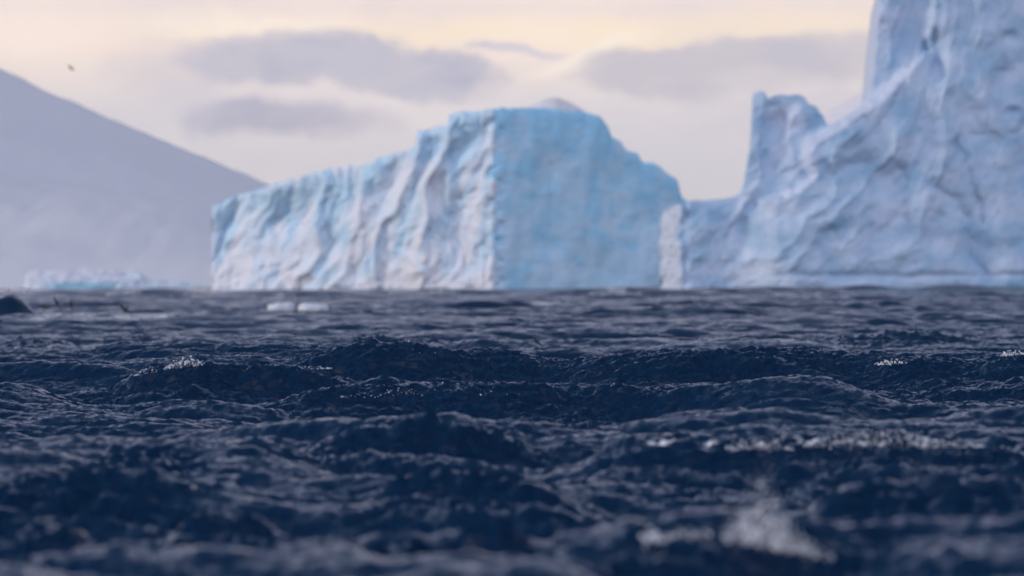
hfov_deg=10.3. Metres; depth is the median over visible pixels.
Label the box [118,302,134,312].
seabird
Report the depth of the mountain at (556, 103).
9454.42 m
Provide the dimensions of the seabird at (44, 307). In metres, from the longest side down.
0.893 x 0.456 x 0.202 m
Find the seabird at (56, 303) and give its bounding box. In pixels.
[54,296,61,308]
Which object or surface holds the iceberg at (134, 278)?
on the water
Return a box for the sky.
[0,0,873,201]
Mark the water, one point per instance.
(598, 431)
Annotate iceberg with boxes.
[24,269,128,289]
[115,268,206,288]
[211,107,686,290]
[658,0,1023,288]
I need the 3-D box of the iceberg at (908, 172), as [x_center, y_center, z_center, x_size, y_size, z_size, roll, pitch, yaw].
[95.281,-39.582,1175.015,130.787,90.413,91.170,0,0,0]
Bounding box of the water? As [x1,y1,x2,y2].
[0,285,1023,575]
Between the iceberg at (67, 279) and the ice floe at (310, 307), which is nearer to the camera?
the ice floe at (310, 307)
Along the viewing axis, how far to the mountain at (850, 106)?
8919.37 m
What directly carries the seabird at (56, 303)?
on the water
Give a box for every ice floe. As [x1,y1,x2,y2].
[268,302,294,312]
[298,303,327,312]
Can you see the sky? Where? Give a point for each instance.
(271, 92)
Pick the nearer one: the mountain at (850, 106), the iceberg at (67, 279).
the iceberg at (67, 279)
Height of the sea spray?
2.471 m
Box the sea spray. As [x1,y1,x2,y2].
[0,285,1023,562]
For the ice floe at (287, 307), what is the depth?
429.44 m
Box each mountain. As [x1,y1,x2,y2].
[0,69,269,287]
[529,98,586,112]
[824,91,862,124]
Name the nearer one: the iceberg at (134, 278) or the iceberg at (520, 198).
the iceberg at (520, 198)
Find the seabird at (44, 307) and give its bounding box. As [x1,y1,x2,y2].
[37,303,52,310]

